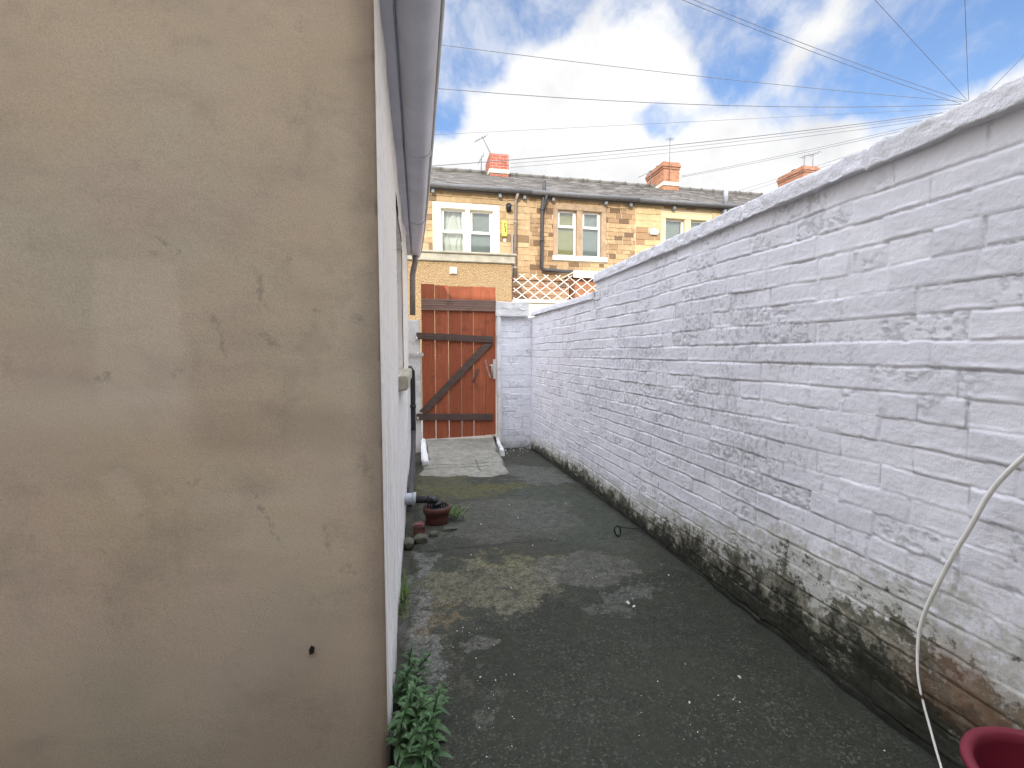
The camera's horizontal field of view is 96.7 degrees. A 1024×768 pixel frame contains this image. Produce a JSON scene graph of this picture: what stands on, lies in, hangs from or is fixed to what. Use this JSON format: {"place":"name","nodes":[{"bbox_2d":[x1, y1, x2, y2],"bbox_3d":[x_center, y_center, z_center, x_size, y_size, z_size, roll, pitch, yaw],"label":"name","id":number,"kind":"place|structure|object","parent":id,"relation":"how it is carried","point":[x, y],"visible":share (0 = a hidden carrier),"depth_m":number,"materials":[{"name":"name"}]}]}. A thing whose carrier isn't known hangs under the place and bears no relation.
{"place":"outdoors","nodes":[
{"label":"outdoors","id":0,"kind":"place"},
{"bbox_2d":[421,413,495,438],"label":"lane","id":1,"kind":"structure","parent":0,"point":[493,435],"depth_m":6.92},
{"bbox_2d":[507,173,639,299],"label":"terraced house","id":2,"kind":"structure","parent":0,"point":[586,228],"depth_m":11.62,"materials":[{"name":"beige brick"}]},
{"bbox_2d":[552,203,607,262],"bbox_3d":[1.674,-3.830,11.804,1.470,1.540,0.620,-1,4,-12],"label":"window","id":3,"kind":"structure","parent":2,"relation":"in","point":[579,231],"depth_m":11.65,"materials":[{"name":"white plastic"}]},
{"bbox_2d":[589,137,738,254],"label":"terraced house","id":4,"kind":"structure","parent":0,"point":[665,209],"depth_m":12.18,"materials":[{"name":"stone"}]},
{"bbox_2d":[660,212,711,243],"bbox_3d":[4.594,-3.996,12.415,1.500,1.210,0.582,-1,4,-12],"label":"window","id":5,"kind":"structure","parent":4,"relation":"in","point":[672,224],"depth_m":12.15,"materials":[{"name":"white plastic"}]},
{"bbox_2d":[390,447,945,767],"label":"yard paving","id":6,"kind":"structure","parent":0,"point":[585,671],"depth_m":1.84,"materials":[{"name":"concrete"}]},
{"bbox_2d":[397,571,415,620],"bbox_3d":[-0.551,1.052,2.317,0.124,0.055,0.482,-1,4,-12],"label":"grass tuft","id":7,"kind":"object","parent":6,"relation":"on","point":[405,591],"visible":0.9,"depth_m":2.30,"materials":[{"name":"green plant"}]},
{"bbox_2d":[404,537,413,548],"bbox_3d":[-0.664,1.026,2.930,0.064,0.048,0.096,-1,4,-12],"label":"loose stone","id":8,"kind":"object","parent":6,"relation":"on","point":[408,542],"visible":0.94,"depth_m":2.89,"materials":[{"name":"grey stone"}]},
{"bbox_2d":[384,643,452,767],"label":"weed clump","id":9,"kind":"object","parent":6,"relation":"on","point":[409,727],"visible":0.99,"depth_m":1.37,"materials":[{"name":"green plant"}]},
{"bbox_2d":[413,521,424,535],"bbox_3d":[-0.635,0.995,3.104,0.079,0.101,0.076,-1,4,-12],"label":"brick fragment","id":10,"kind":"object","parent":6,"relation":"on","point":[418,527],"visible":0.68,"depth_m":3.07,"materials":[{"name":"red brick"}]},
{"bbox_2d":[414,533,427,543],"bbox_3d":[-0.601,1.022,2.994,0.088,0.056,0.080,-1,4,-12],"label":"loose stone","id":11,"kind":"object","parent":6,"relation":"on","point":[420,538],"visible":0.93,"depth_m":2.96,"materials":[{"name":"grey stone"}]},
{"bbox_2d":[429,531,437,536],"bbox_3d":[-0.531,1.021,3.080,0.056,0.040,0.048,-1,4,-12],"label":"loose stone","id":12,"kind":"object","parent":6,"relation":"on","point":[433,533],"visible":0.94,"depth_m":3.06,"materials":[{"name":"grey stone"}]},
{"bbox_2d":[423,501,450,525],"bbox_3d":[-0.550,0.962,3.328,0.202,0.153,0.202,-1,4,-12],"label":"flower pot","id":13,"kind":"object","parent":6,"relation":"on","point":[434,516],"visible":0.84,"depth_m":3.26,"materials":[{"name":"ceramic"}]},
{"bbox_2d":[443,526,456,531],"bbox_3d":[-0.437,1.018,3.191,0.096,0.029,0.056,-1,4,-12],"label":"loose stone","id":14,"kind":"object","parent":6,"relation":"on","point":[449,528],"visible":0.98,"depth_m":3.17,"materials":[{"name":"grey stone"}]},
{"bbox_2d":[448,504,469,518],"bbox_3d":[-0.403,0.952,3.420,0.221,0.103,0.189,3,5,35],"label":"weed clump","id":15,"kind":"object","parent":6,"relation":"on","point":[457,512],"visible":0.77,"depth_m":3.38,"materials":[{"name":"green plant"}]},
{"bbox_2d":[419,435,508,476],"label":"gate ramp","id":16,"kind":"structure","parent":6,"relation":"on","point":[476,456],"depth_m":5.37,"materials":[{"name":"concrete"}]},
{"bbox_2d":[421,438,428,467],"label":"kerb block","id":17,"kind":"structure","parent":16,"relation":"on","point":[424,458],"depth_m":5.43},
{"bbox_2d":[496,317,501,444],"bbox_3d":[-0.182,0.029,6.277,0.071,1.905,0.096,-1,4,-12],"label":"gate post","id":18,"kind":"object","parent":16,"relation":"on","point":[498,378],"visible":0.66,"depth_m":6.23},
{"bbox_2d":[496,437,504,455],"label":"kerb block","id":19,"kind":"structure","parent":16,"relation":"on","point":[499,446],"depth_m":5.91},
{"bbox_2d":[614,525,645,536],"bbox_3d":[0.818,0.985,3.129,0.299,0.072,0.038,-2,4,-30],"label":"tether ring","id":20,"kind":"object","parent":6,"relation":"on","point":[618,526],"visible":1,"depth_m":3.07,"materials":[{"name":"black metal"}]},
{"bbox_2d":[426,447,884,766],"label":"paint flakes","id":21,"kind":"object","parent":6,"relation":"on","point":[627,602],"visible":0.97,"depth_m":2.01,"materials":[{"name":"white paint"}]},
{"bbox_2d":[959,726,1023,767],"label":"plastic bucket","id":22,"kind":"object","parent":6,"relation":"on","point":[991,747],"visible":1,"depth_m":1.07,"materials":[{"name":"red plastic"}]},
{"bbox_2d":[432,0,1023,193],"label":"sky","id":23,"kind":"structure","parent":0,"point":[680,37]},
{"bbox_2d":[741,151,819,197],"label":"terraced house","id":24,"kind":"structure","parent":0,"point":[786,177],"depth_m":16.30,"materials":[{"name":"orange brick"}]},
{"label":"ground","id":25,"kind":"structure","parent":0,"visible":0},
{"bbox_2d":[0,0,444,767],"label":"rendered outbuilding","id":26,"kind":"structure","parent":25,"relation":"on","point":[212,220],"depth_m":1.26,"materials":[{"name":"paint"}]},
{"bbox_2d":[398,368,411,390],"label":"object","id":27,"kind":"structure","parent":26,"relation":"in","point":[404,379],"depth_m":2.64,"materials":[{"name":"white plastic"}]},
{"bbox_2d":[408,320,421,452],"bbox_3d":[-1.322,0.117,6.162,0.182,1.948,0.168,-1,4,-12],"label":"gate post","id":28,"kind":"object","parent":25,"relation":"on","point":[413,343],"visible":0.42,"depth_m":6.07,"materials":[{"name":"white paint"}]},
{"bbox_2d":[409,284,495,438],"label":"plank gate","id":29,"kind":"structure","parent":28,"relation":"attached to","point":[463,398],"depth_m":6.17,"materials":[{"name":"brown wood"}]},
{"bbox_2d":[402,135,531,413],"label":"terraced house","id":30,"kind":"structure","parent":25,"relation":"on","point":[477,231],"depth_m":10.97,"materials":[{"name":"stone"}]},
{"bbox_2d":[432,201,499,252],"bbox_3d":[-1.151,-3.603,11.256,1.610,1.640,0.582,-1,4,-12],"label":"window","id":31,"kind":"structure","parent":30,"relation":"in","point":[456,226],"depth_m":11.11,"materials":[{"name":"white plastic"}]},
{"bbox_2d":[495,301,531,447],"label":"brick pier","id":32,"kind":"structure","parent":25,"relation":"on","point":[516,327],"depth_m":6.36,"materials":[{"name":"brick"}]},
{"bbox_2d":[512,299,567,317],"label":"yard wall","id":33,"kind":"structure","parent":25,"relation":"on","point":[534,305],"depth_m":9.09,"materials":[{"name":"paint"}]},
{"bbox_2d":[513,274,595,299],"bbox_3d":[1.214,-1.961,9.318,2.428,0.525,0.017,-1,4,-12],"label":"trellis","id":34,"kind":"object","parent":33,"relation":"on","point":[549,288],"visible":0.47,"depth_m":9.23,"materials":[{"name":"wood"}]},
{"bbox_2d":[512,278,570,299],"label":"stone outhouse","id":35,"kind":"structure","parent":25,"relation":"on","point":[540,286],"depth_m":10.41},
{"bbox_2d":[677,187,755,205],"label":"terraced house","id":36,"kind":"structure","parent":25,"relation":"on","point":[737,198],"depth_m":15.02,"materials":[{"name":"tile"}]},
{"bbox_2d":[739,155,848,193],"bbox_3d":[9.648,-6.713,13.771,0.033,0.299,5.739,-3,5,-34],"label":"overhead wire","id":37,"kind":"object","parent":36,"relation":"attached to","point":[790,174],"visible":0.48,"depth_m":14.69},
{"bbox_2d":[530,75,1023,767],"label":"painted brick wall","id":38,"kind":"structure","parent":25,"relation":"on","point":[790,413],"depth_m":1.69,"materials":[{"name":"brick"}]},
{"bbox_2d":[916,453,1023,767],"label":"hose","id":39,"kind":"object","parent":38,"relation":"hanging from","point":[1008,471],"visible":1,"depth_m":1.30,"materials":[{"name":"white plastic"}]},
{"bbox_3d":[11.320,-3.111,11.540,0.260,7.660,0.253,-1,4,-12],"label":"telegraph pole","id":40,"kind":"object","parent":25,"relation":"on","visible":0},
{"bbox_2d":[433,112,942,165],"bbox_3d":[3.518,-5.769,10.749,15.531,2.084,0.016,0,4,-5],"label":"overhead wire","id":41,"kind":"object","parent":40,"relation":"attached to","point":[685,143],"visible":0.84,"depth_m":10.79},
{"bbox_2d":[435,108,950,134],"bbox_3d":[2.989,-6.061,10.621,16.603,1.576,0.007,0,4,-6],"label":"overhead wire","id":42,"kind":"object","parent":40,"relation":"attached to","point":[678,122],"visible":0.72,"depth_m":10.70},
{"bbox_2d":[438,88,960,106],"bbox_3d":[-6.032,-6.330,7.694,35.452,1.611,0.013,-1,4,-11],"label":"overhead wire","id":43,"kind":"object","parent":40,"relation":"attached to","point":[679,103],"visible":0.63,"depth_m":9.62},
{"bbox_2d":[444,45,966,101],"bbox_3d":[-6.042,-6.824,7.709,35.450,0.825,0.011,-1,4,-12],"label":"overhead wire","id":44,"kind":"object","parent":40,"relation":"attached to","point":[693,75],"visible":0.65,"depth_m":9.75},
{"bbox_2d":[511,116,932,167],"bbox_3d":[5.611,-6.798,12.927,11.695,0.218,0.065,1,4,15],"label":"overhead wire","id":45,"kind":"object","parent":40,"relation":"attached to","point":[728,142],"visible":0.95,"depth_m":12.77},
{"bbox_2d":[683,127,906,176],"bbox_3d":[8.534,-6.896,13.487,6.877,0.158,0.051,3,5,37],"label":"overhead wire","id":46,"kind":"object","parent":40,"relation":"attached to","point":[796,152],"visible":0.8,"depth_m":13.49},
{"bbox_2d":[683,0,964,103],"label":"overhead wire","id":47,"kind":"object","parent":40,"relation":"attached to","point":[818,49],"visible":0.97,"depth_m":9.01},
{"bbox_2d":[875,0,967,100],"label":"overhead wire","id":48,"kind":"object","parent":40,"relation":"attached to","point":[919,48],"visible":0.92,"depth_m":9.00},
{"bbox_3d":[1.018,-2.149,-5.102,28.400,7.972,8.200,-1,4,-12],"label":"stone house","id":49,"kind":"object","parent":25,"relation":"on","visible":0},
{"bbox_2d":[964,0,968,100],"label":"overhead wire","id":50,"kind":"object","parent":49,"relation":"attached to","point":[966,51],"visible":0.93,"depth_m":8.98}
]}

